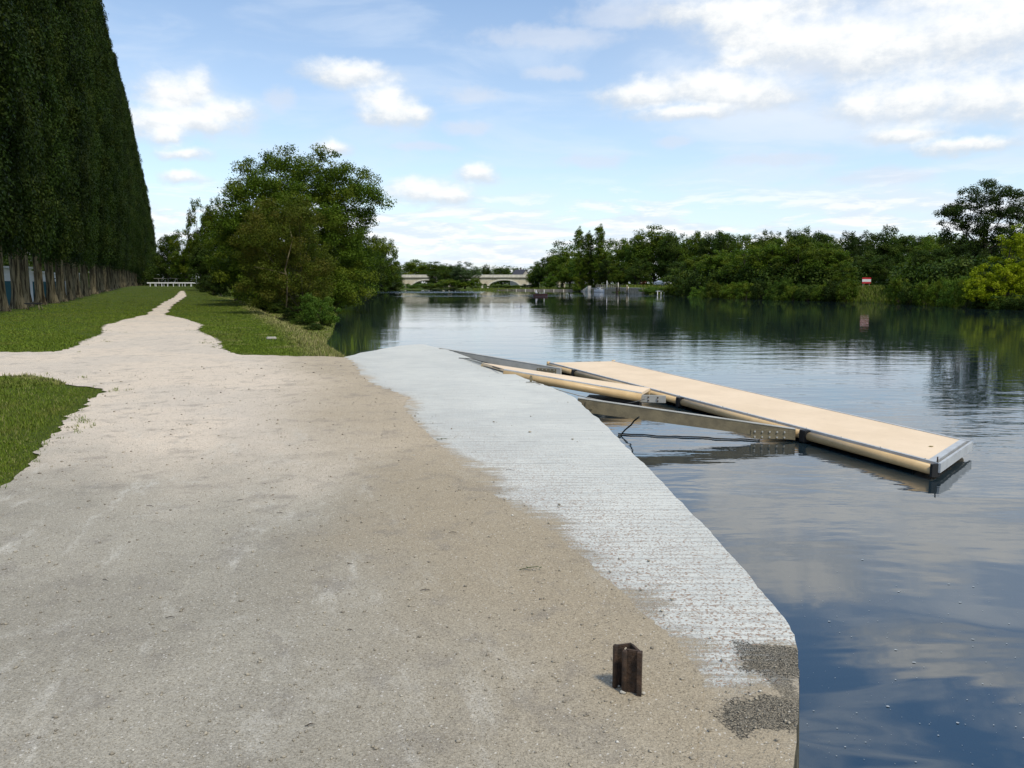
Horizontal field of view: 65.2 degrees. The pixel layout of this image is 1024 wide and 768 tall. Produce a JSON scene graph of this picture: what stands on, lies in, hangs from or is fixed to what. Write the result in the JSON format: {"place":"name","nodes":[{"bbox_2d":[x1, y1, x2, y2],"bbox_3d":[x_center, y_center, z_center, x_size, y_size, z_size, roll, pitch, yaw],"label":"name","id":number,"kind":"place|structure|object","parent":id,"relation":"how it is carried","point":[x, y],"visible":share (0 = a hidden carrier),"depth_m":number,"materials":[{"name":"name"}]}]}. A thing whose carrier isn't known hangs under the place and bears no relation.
{"place":"outdoors","nodes":[
{"label":"outdoors","id":0,"kind":"place"},
{"bbox_2d":[0,381,104,485],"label":"lawn grass","id":1,"kind":"structure","parent":0,"point":[37,403],"depth_m":10.12,"materials":[{"name":"green plant"}]},
{"bbox_2d":[0,291,798,767],"bbox_3d":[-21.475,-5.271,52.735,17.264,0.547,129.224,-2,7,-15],"label":"gravel path","id":2,"kind":"structure","parent":0,"point":[140,353],"depth_m":4.24,"materials":[{"name":"beige gravel"}]},
{"bbox_2d":[0,319,228,487],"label":"stray tufts","id":3,"kind":"object","parent":2,"relation":"on","point":[82,417],"visible":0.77,"depth_m":9.69,"materials":[{"name":"green plant"}]},
{"bbox_2d":[612,643,642,696],"bbox_3d":[0.473,1.185,3.252,0.085,0.233,0.121,-3,8,-24],"label":"steel post","id":4,"kind":"object","parent":2,"relation":"on","point":[627,670],"visible":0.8,"depth_m":3.24,"materials":[{"name":"brown metal"}]},
{"bbox_2d":[0,283,1023,484],"bbox_3d":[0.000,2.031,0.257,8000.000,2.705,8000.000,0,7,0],"label":"ground","id":5,"kind":"structure","parent":0,"point":[169,289],"depth_m":38.76,"materials":[{"name":"green plant"}]},
{"bbox_2d":[0,0,36,240],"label":"poplar tree","id":6,"kind":"object","parent":5,"relation":"on","point":[7,60],"visible":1,"depth_m":42.09,"materials":[{"name":"green plant"}]},
{"bbox_2d":[0,0,41,311],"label":"poplar tree","id":7,"kind":"object","parent":5,"relation":"on","point":[16,139],"visible":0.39,"depth_m":46.12,"materials":[{"name":"green plant"}]},
{"bbox_2d":[1,0,46,308],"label":"poplar tree","id":8,"kind":"object","parent":5,"relation":"on","point":[17,300],"visible":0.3,"depth_m":51.07,"materials":[{"name":"green plant"}]},
{"bbox_2d":[5,0,51,306],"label":"poplar tree","id":9,"kind":"object","parent":5,"relation":"on","point":[43,63],"visible":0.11,"depth_m":55.35,"materials":[{"name":"green plant"}]},
{"bbox_2d":[25,0,69,304],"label":"poplar tree","id":10,"kind":"object","parent":5,"relation":"on","point":[50,93],"visible":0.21,"depth_m":59.77,"materials":[{"name":"green plant"}]},
{"bbox_2d":[32,0,74,302],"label":"poplar tree","id":11,"kind":"object","parent":5,"relation":"on","point":[57,252],"visible":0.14,"depth_m":64.53,"materials":[{"name":"green plant"}]},
{"bbox_2d":[49,0,87,301],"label":"poplar tree","id":12,"kind":"object","parent":5,"relation":"on","point":[75,120],"visible":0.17,"depth_m":69.08,"materials":[{"name":"green plant"}]},
{"bbox_2d":[53,0,97,299],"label":"poplar tree","id":13,"kind":"object","parent":5,"relation":"on","point":[83,160],"visible":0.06,"depth_m":73.80,"materials":[{"name":"green plant"}]},
{"bbox_2d":[59,0,93,298],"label":"poplar tree","id":14,"kind":"object","parent":5,"relation":"on","point":[70,264],"visible":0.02,"depth_m":79.00,"materials":[{"name":"green plant"}]},
{"bbox_2d":[72,3,99,297],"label":"poplar tree","id":15,"kind":"object","parent":5,"relation":"on","point":[89,225],"visible":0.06,"depth_m":83.40,"materials":[{"name":"green plant"}]},
{"bbox_2d":[75,0,101,295],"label":"poplar tree","id":16,"kind":"object","parent":5,"relation":"on","point":[83,282],"visible":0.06,"depth_m":87.78,"materials":[{"name":"green plant"}]},
{"bbox_2d":[78,0,106,294],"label":"poplar tree","id":17,"kind":"object","parent":5,"relation":"on","point":[96,92],"visible":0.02,"depth_m":91.05,"materials":[{"name":"green plant"}]},
{"bbox_2d":[84,0,115,293],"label":"poplar tree","id":18,"kind":"object","parent":5,"relation":"on","point":[106,162],"visible":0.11,"depth_m":96.91,"materials":[{"name":"green plant"}]},
{"bbox_2d":[87,0,117,292],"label":"poplar tree","id":19,"kind":"object","parent":5,"relation":"on","point":[102,93],"visible":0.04,"depth_m":101.32,"materials":[{"name":"green plant"}]},
{"bbox_2d":[2,253,203,285],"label":"woodland","id":20,"kind":"object","parent":5,"relation":"on","point":[149,277],"visible":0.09,"depth_m":209.08,"materials":[{"name":"green plant"}]},
{"bbox_2d":[91,2,117,291],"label":"poplar tree","id":21,"kind":"object","parent":5,"relation":"on","point":[98,24],"visible":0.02,"depth_m":106.02,"materials":[{"name":"green plant"}]},
{"bbox_2d":[91,0,122,291],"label":"poplar tree","id":22,"kind":"object","parent":5,"relation":"on","point":[113,241],"visible":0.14,"depth_m":110.50,"materials":[{"name":"green plant"}]},
{"bbox_2d":[96,0,126,290],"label":"poplar tree","id":23,"kind":"object","parent":5,"relation":"on","point":[119,232],"visible":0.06,"depth_m":115.49,"materials":[{"name":"green plant"}]},
{"bbox_2d":[98,1,127,289],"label":"poplar tree","id":24,"kind":"object","parent":5,"relation":"on","point":[121,245],"visible":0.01,"depth_m":120.50,"materials":[{"name":"green plant"}]},
{"bbox_2d":[104,20,129,288],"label":"poplar tree","id":25,"kind":"object","parent":5,"relation":"on","point":[122,123],"depth_m":129.59,"materials":[{"name":"green plant"}]},
{"bbox_2d":[111,52,129,288],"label":"poplar tree","id":26,"kind":"object","parent":5,"relation":"on","point":[125,233],"visible":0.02,"depth_m":134.43,"materials":[{"name":"green plant"}]},
{"bbox_2d":[107,28,134,287],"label":"poplar tree","id":27,"kind":"object","parent":5,"relation":"on","point":[128,187],"visible":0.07,"depth_m":142.62,"materials":[{"name":"green plant"}]},
{"bbox_2d":[111,49,135,286],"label":"poplar tree","id":28,"kind":"object","parent":5,"relation":"on","point":[129,252],"visible":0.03,"depth_m":152.55,"materials":[{"name":"green plant"}]},
{"bbox_2d":[113,52,135,285],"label":"poplar tree","id":29,"kind":"object","parent":5,"relation":"on","point":[127,275],"visible":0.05,"depth_m":166.25,"materials":[{"name":"green plant"}]},
{"bbox_2d":[121,82,140,285],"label":"poplar tree","id":30,"kind":"object","parent":5,"relation":"on","point":[136,222],"visible":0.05,"depth_m":170.77,"materials":[{"name":"green plant"}]},
{"bbox_2d":[121,81,142,285],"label":"poplar tree","id":31,"kind":"object","parent":5,"relation":"on","point":[137,207],"visible":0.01,"depth_m":179.72,"materials":[{"name":"green plant"}]},
{"bbox_2d":[122,82,143,285],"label":"poplar tree","id":32,"kind":"object","parent":5,"relation":"on","point":[136,161],"visible":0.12,"depth_m":183.82,"materials":[{"name":"green plant"}]},
{"bbox_2d":[152,234,181,285],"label":"broadleaf tree","id":33,"kind":"object","parent":5,"relation":"on","point":[160,258],"visible":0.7,"depth_m":200.84,"materials":[{"name":"green plant"}]},
{"bbox_2d":[0,288,346,387],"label":"lawn grass","id":34,"kind":"structure","parent":5,"relation":"on","point":[300,335],"depth_m":28.48,"materials":[{"name":"green plant"}]},
{"bbox_2d":[167,229,193,285],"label":"broadleaf tree","id":35,"kind":"object","parent":5,"relation":"on","point":[180,263],"visible":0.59,"depth_m":191.13,"materials":[{"name":"green plant"}]},
{"bbox_2d":[184,197,209,279],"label":"broadleaf tree","id":36,"kind":"object","parent":5,"relation":"on","point":[196,234],"visible":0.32,"depth_m":146.83,"materials":[{"name":"green plant"}]},
{"bbox_2d":[185,235,220,285],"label":"broadleaf tree","id":37,"kind":"object","parent":5,"relation":"on","point":[196,257],"visible":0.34,"depth_m":117.16,"materials":[{"name":"green plant"}]},
{"bbox_2d":[193,275,228,295],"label":"bush","id":38,"kind":"object","parent":5,"relation":"on","point":[200,285],"visible":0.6,"depth_m":108.45,"materials":[{"name":"green plant"}]},
{"bbox_2d":[200,195,225,295],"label":"broadleaf tree","id":39,"kind":"object","parent":5,"relation":"on","point":[208,213],"visible":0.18,"depth_m":124.60,"materials":[{"name":"green plant"}]},
{"bbox_2d":[207,251,240,300],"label":"broadleaf tree","id":40,"kind":"object","parent":5,"relation":"on","point":[220,286],"visible":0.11,"depth_m":70.54,"materials":[{"name":"green plant"}]},
{"bbox_2d":[227,195,338,313],"bbox_3d":[-12.528,-6.757,43.714,5.698,7.268,5.392,-5,9,-34],"label":"thin tree","id":41,"kind":"object","parent":5,"relation":"on","point":[286,290],"visible":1,"depth_m":43.03,"materials":[{"name":"green plant"}]},
{"bbox_2d":[200,142,396,310],"bbox_3d":[-16.026,-11.252,58.663,12.348,12.466,12.372,6,9,40],"label":"locust tree","id":42,"kind":"object","parent":5,"relation":"on","point":[323,195],"visible":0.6,"depth_m":57.64,"materials":[{"name":"green plant"}]},
{"bbox_2d":[298,292,341,326],"bbox_3d":[-9.544,-3.531,39.864,2.132,2.100,2.025,-1,7,-5],"label":"bush","id":43,"kind":"object","parent":5,"relation":"on","point":[322,316],"visible":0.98,"depth_m":39.51,"materials":[{"name":"green plant"}]},
{"bbox_2d":[351,228,388,294],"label":"broadleaf tree","id":44,"kind":"object","parent":5,"relation":"on","point":[380,271],"visible":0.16,"depth_m":147.81,"materials":[{"name":"green plant"}]},
{"bbox_2d":[373,236,402,291],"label":"broadleaf tree","id":45,"kind":"object","parent":5,"relation":"on","point":[389,271],"visible":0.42,"depth_m":197.09,"materials":[{"name":"green plant"}]},
{"bbox_2d":[401,259,431,283],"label":"broadleaf tree","id":46,"kind":"object","parent":5,"relation":"on","point":[412,268],"visible":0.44,"depth_m":422.77,"materials":[{"name":"green plant"}]},
{"bbox_2d":[449,261,481,288],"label":"broadleaf tree","id":47,"kind":"object","parent":5,"relation":"on","point":[465,276],"visible":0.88,"depth_m":258.30,"materials":[{"name":"green plant"}]},
{"bbox_2d":[401,275,564,287],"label":"stone bridge","id":48,"kind":"structure","parent":5,"relation":"on","point":[488,280],"depth_m":317.26,"materials":[{"name":"beige stone"}]},
{"bbox_2d":[532,255,556,283],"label":"broadleaf tree","id":49,"kind":"object","parent":5,"relation":"on","point":[541,272],"visible":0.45,"depth_m":258.59,"materials":[{"name":"green plant"}]},
{"bbox_2d":[544,247,574,286],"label":"broadleaf tree","id":50,"kind":"object","parent":5,"relation":"on","point":[560,258],"visible":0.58,"depth_m":245.59,"materials":[{"name":"green plant"}]},
{"bbox_2d":[554,258,574,287],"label":"broadleaf tree","id":51,"kind":"object","parent":5,"relation":"on","point":[563,275],"visible":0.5,"depth_m":234.79,"materials":[{"name":"green plant"}]},
{"bbox_2d":[572,226,584,290],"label":"poplar tree","id":52,"kind":"object","parent":5,"relation":"on","point":[579,266],"visible":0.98,"depth_m":211.07,"materials":[{"name":"green plant"}]},
{"bbox_2d":[581,231,594,289],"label":"poplar tree","id":53,"kind":"object","parent":5,"relation":"on","point":[588,256],"visible":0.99,"depth_m":210.11,"materials":[{"name":"green plant"}]},
{"bbox_2d":[591,223,607,285],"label":"poplar tree","id":54,"kind":"object","parent":5,"relation":"on","point":[598,249],"visible":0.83,"depth_m":207.80,"materials":[{"name":"green plant"}]},
{"bbox_2d":[597,258,620,286],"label":"broadleaf tree","id":55,"kind":"object","parent":5,"relation":"on","point":[604,264],"visible":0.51,"depth_m":202.86,"materials":[{"name":"green plant"}]},
{"bbox_2d":[606,261,630,285],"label":"broadleaf tree","id":56,"kind":"object","parent":5,"relation":"on","point":[618,276],"visible":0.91,"depth_m":192.88,"materials":[{"name":"green plant"}]},
{"bbox_2d":[605,237,632,284],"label":"broadleaf tree","id":57,"kind":"object","parent":5,"relation":"on","point":[617,251],"visible":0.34,"depth_m":205.63,"materials":[{"name":"green plant"}]},
{"bbox_2d":[473,284,805,297],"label":"bank grass","id":58,"kind":"structure","parent":5,"relation":"on","point":[621,286],"depth_m":201.46,"materials":[{"name":"green plant"}]},
{"bbox_2d":[625,257,654,284],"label":"broadleaf tree","id":59,"kind":"object","parent":5,"relation":"on","point":[638,269],"visible":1,"depth_m":187.41,"materials":[{"name":"green plant"}]},
{"bbox_2d":[627,224,680,284],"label":"broadleaf tree","id":60,"kind":"object","parent":5,"relation":"on","point":[648,248],"visible":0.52,"depth_m":195.33,"materials":[{"name":"green plant"}]},
{"bbox_2d":[653,229,690,278],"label":"broadleaf tree","id":61,"kind":"object","parent":5,"relation":"on","point":[671,255],"visible":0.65,"depth_m":188.87,"materials":[{"name":"green plant"}]},
{"bbox_2d":[671,256,706,282],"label":"broadleaf tree","id":62,"kind":"object","parent":5,"relation":"on","point":[690,263],"visible":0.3,"depth_m":140.22,"materials":[{"name":"green plant"}]},
{"bbox_2d":[674,231,710,262],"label":"broadleaf tree","id":63,"kind":"object","parent":5,"relation":"on","point":[693,250],"visible":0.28,"depth_m":181.16,"materials":[{"name":"green plant"}]},
{"bbox_2d":[695,231,723,262],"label":"broadleaf tree","id":64,"kind":"object","parent":5,"relation":"on","point":[704,244],"visible":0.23,"depth_m":174.52,"materials":[{"name":"green plant"}]},
{"bbox_2d":[700,280,724,297],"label":"bush","id":65,"kind":"object","parent":5,"relation":"on","point":[712,289],"visible":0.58,"depth_m":119.08,"materials":[{"name":"green plant"}]},
{"bbox_2d":[694,248,734,283],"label":"broadleaf tree","id":66,"kind":"object","parent":5,"relation":"on","point":[715,262],"visible":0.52,"depth_m":127.68,"materials":[{"name":"green plant"}]},
{"bbox_2d":[710,230,741,256],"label":"broadleaf tree","id":67,"kind":"object","parent":5,"relation":"on","point":[725,241],"visible":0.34,"depth_m":168.74,"materials":[{"name":"green plant"}]},
{"bbox_2d":[717,248,769,283],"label":"broadleaf tree","id":68,"kind":"object","parent":5,"relation":"on","point":[737,259],"visible":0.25,"depth_m":120.36,"materials":[{"name":"green plant"}]},
{"bbox_2d":[728,233,760,264],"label":"broadleaf tree","id":69,"kind":"object","parent":5,"relation":"on","point":[738,246],"visible":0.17,"depth_m":163.10,"materials":[{"name":"green plant"}]},
{"bbox_2d":[734,280,755,298],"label":"bush","id":70,"kind":"object","parent":5,"relation":"on","point":[744,288],"visible":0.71,"depth_m":111.37,"materials":[{"name":"green plant"}]},
{"bbox_2d":[749,277,773,299],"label":"bush","id":71,"kind":"object","parent":5,"relation":"on","point":[758,288],"visible":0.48,"depth_m":107.78,"materials":[{"name":"green plant"}]},
{"bbox_2d":[741,237,799,280],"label":"broadleaf tree","id":72,"kind":"object","parent":5,"relation":"on","point":[770,252],"visible":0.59,"depth_m":114.94,"materials":[{"name":"green plant"}]},
{"bbox_2d":[762,277,791,299],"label":"bush","id":73,"kind":"object","parent":5,"relation":"on","point":[775,292],"visible":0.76,"depth_m":103.85,"materials":[{"name":"green plant"}]},
{"bbox_2d":[546,231,1012,284],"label":"woodland","id":74,"kind":"object","parent":5,"relation":"on","point":[607,246],"visible":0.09,"depth_m":219.74,"materials":[{"name":"green plant"}]},
{"bbox_2d":[767,236,826,281],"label":"broadleaf tree","id":75,"kind":"object","parent":5,"relation":"on","point":[793,252],"visible":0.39,"depth_m":110.33,"materials":[{"name":"green plant"}]},
{"bbox_2d":[808,230,838,250],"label":"broadleaf tree","id":76,"kind":"object","parent":5,"relation":"on","point":[821,237],"visible":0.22,"depth_m":141.72,"materials":[{"name":"green plant"}]},
{"bbox_2d":[798,242,852,279],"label":"broadleaf tree","id":77,"kind":"object","parent":5,"relation":"on","point":[830,257],"visible":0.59,"depth_m":105.62,"materials":[{"name":"green plant"}]},
{"bbox_2d":[818,277,849,300],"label":"bush","id":78,"kind":"object","parent":5,"relation":"on","point":[830,287],"visible":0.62,"depth_m":96.47,"materials":[{"name":"green plant"}]},
{"bbox_2d":[662,254,1023,291],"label":"undergrowth","id":79,"kind":"object","parent":5,"relation":"on","point":[927,271],"visible":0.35,"depth_m":103.34,"materials":[{"name":"green plant"}]},
{"bbox_2d":[834,279,860,301],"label":"bush","id":80,"kind":"object","parent":5,"relation":"on","point":[847,289],"visible":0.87,"depth_m":95.15,"materials":[{"name":"green plant"}]},
{"bbox_2d":[835,230,863,266],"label":"broadleaf tree","id":81,"kind":"object","parent":5,"relation":"on","point":[848,246],"visible":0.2,"depth_m":137.39,"materials":[{"name":"green plant"}]},
{"bbox_2d":[847,250,879,284],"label":"broadleaf tree","id":82,"kind":"object","parent":5,"relation":"on","point":[861,262],"visible":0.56,"depth_m":117.52,"materials":[{"name":"green plant"}]},
{"bbox_2d":[784,284,975,304],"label":"bank grass","id":83,"kind":"structure","parent":5,"relation":"on","point":[868,292],"depth_m":93.27,"materials":[{"name":"green plant"}]},
{"bbox_2d":[869,254,895,285],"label":"broadleaf tree","id":84,"kind":"object","parent":5,"relation":"on","point":[881,269],"visible":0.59,"depth_m":110.25,"materials":[{"name":"green plant"}]},
{"bbox_2d":[862,225,914,284],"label":"broadleaf tree","id":85,"kind":"object","parent":5,"relation":"on","point":[882,249],"visible":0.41,"depth_m":124.82,"materials":[{"name":"green plant"}]},
{"bbox_2d":[885,275,910,303],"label":"bush","id":86,"kind":"object","parent":5,"relation":"on","point":[893,290],"visible":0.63,"depth_m":84.07,"materials":[{"name":"green plant"}]},
{"bbox_2d":[897,281,920,304],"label":"bush","id":87,"kind":"object","parent":5,"relation":"on","point":[903,295],"visible":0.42,"depth_m":82.06,"materials":[{"name":"green plant"}]},
{"bbox_2d":[886,233,933,269],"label":"broadleaf tree","id":88,"kind":"object","parent":5,"relation":"on","point":[899,251],"visible":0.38,"depth_m":120.30,"materials":[{"name":"green plant"}]},
{"bbox_2d":[909,279,938,304],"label":"bush","id":89,"kind":"object","parent":5,"relation":"on","point":[922,287],"visible":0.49,"depth_m":79.38,"materials":[{"name":"green plant"}]},
{"bbox_2d":[907,235,944,262],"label":"broadleaf tree","id":90,"kind":"object","parent":5,"relation":"on","point":[927,244],"visible":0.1,"depth_m":111.79,"materials":[{"name":"green plant"}]},
{"bbox_2d":[907,247,958,281],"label":"broadleaf tree","id":91,"kind":"object","parent":5,"relation":"on","point":[923,256],"visible":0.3,"depth_m":88.04,"materials":[{"name":"green plant"}]},
{"bbox_2d":[924,276,953,305],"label":"bush","id":92,"kind":"object","parent":5,"relation":"on","point":[931,292],"visible":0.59,"depth_m":76.84,"materials":[{"name":"green plant"}]},
{"bbox_2d":[936,275,964,306],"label":"bush","id":93,"kind":"object","parent":5,"relation":"on","point":[945,302],"visible":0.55,"depth_m":74.53,"materials":[{"name":"green plant"}]},
{"bbox_2d":[948,276,979,307],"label":"bush","id":94,"kind":"object","parent":5,"relation":"on","point":[958,300],"visible":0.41,"depth_m":72.13,"materials":[{"name":"green plant"}]},
{"bbox_2d":[933,178,1023,260],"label":"oak tree","id":95,"kind":"object","parent":5,"relation":"on","point":[983,229],"visible":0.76,"depth_m":90.10,"materials":[{"name":"green plant"}]},
{"bbox_2d":[962,223,1023,302],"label":"yellow green tree","id":96,"kind":"object","parent":5,"relation":"on","point":[1013,279],"visible":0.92,"depth_m":68.69,"materials":[{"name":"green plant"}]},
{"bbox_2d":[985,294,1021,309],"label":"bush","id":97,"kind":"object","parent":5,"relation":"on","point":[1003,303],"visible":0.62,"depth_m":66.97,"materials":[{"name":"green plant"}]},
{"bbox_2d":[100,0,1023,282],"label":"sky","id":98,"kind":"structure","parent":0,"point":[498,130],"materials":[{"name":"blue"}]},
{"bbox_2d":[346,344,798,767],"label":"concrete quay","id":99,"kind":"structure","parent":0,"point":[608,472],"depth_m":5.57,"materials":[{"name":"grey concrete"}]},
{"bbox_2d":[439,348,561,374],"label":"mooring beam","id":100,"kind":"structure","parent":99,"relation":"attached to","point":[517,364],"depth_m":19.44,"materials":[{"name":"metal"}]},
{"bbox_2d":[464,358,665,405],"bbox_3d":[0.450,0.064,15.353,5.208,0.826,1.805,5,9,37],"label":"gangway","id":101,"kind":"object","parent":99,"relation":"on","point":[614,392],"visible":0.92,"depth_m":14.43,"materials":[{"name":"metal"}]},
{"bbox_2d":[578,397,795,439],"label":"mooring beam","id":102,"kind":"structure","parent":99,"relation":"attached to","point":[756,430],"depth_m":11.34,"materials":[{"name":"metal"}]},
{"bbox_2d":[325,290,1023,767],"bbox_3d":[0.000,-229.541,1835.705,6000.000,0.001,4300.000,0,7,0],"label":"river water","id":103,"kind":"structure","parent":0,"point":[907,558],"depth_m":8.98,"materials":[{"name":"blue liquid"}]},
{"bbox_2d":[547,360,972,476],"bbox_3d":[3.617,0.323,15.027,1.877,0.495,12.255,-2,8,-18],"label":"floating pontoon","id":104,"kind":"object","parent":103,"relation":"on","point":[899,445],"visible":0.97,"depth_m":12.11,"materials":[{"name":"wood"}]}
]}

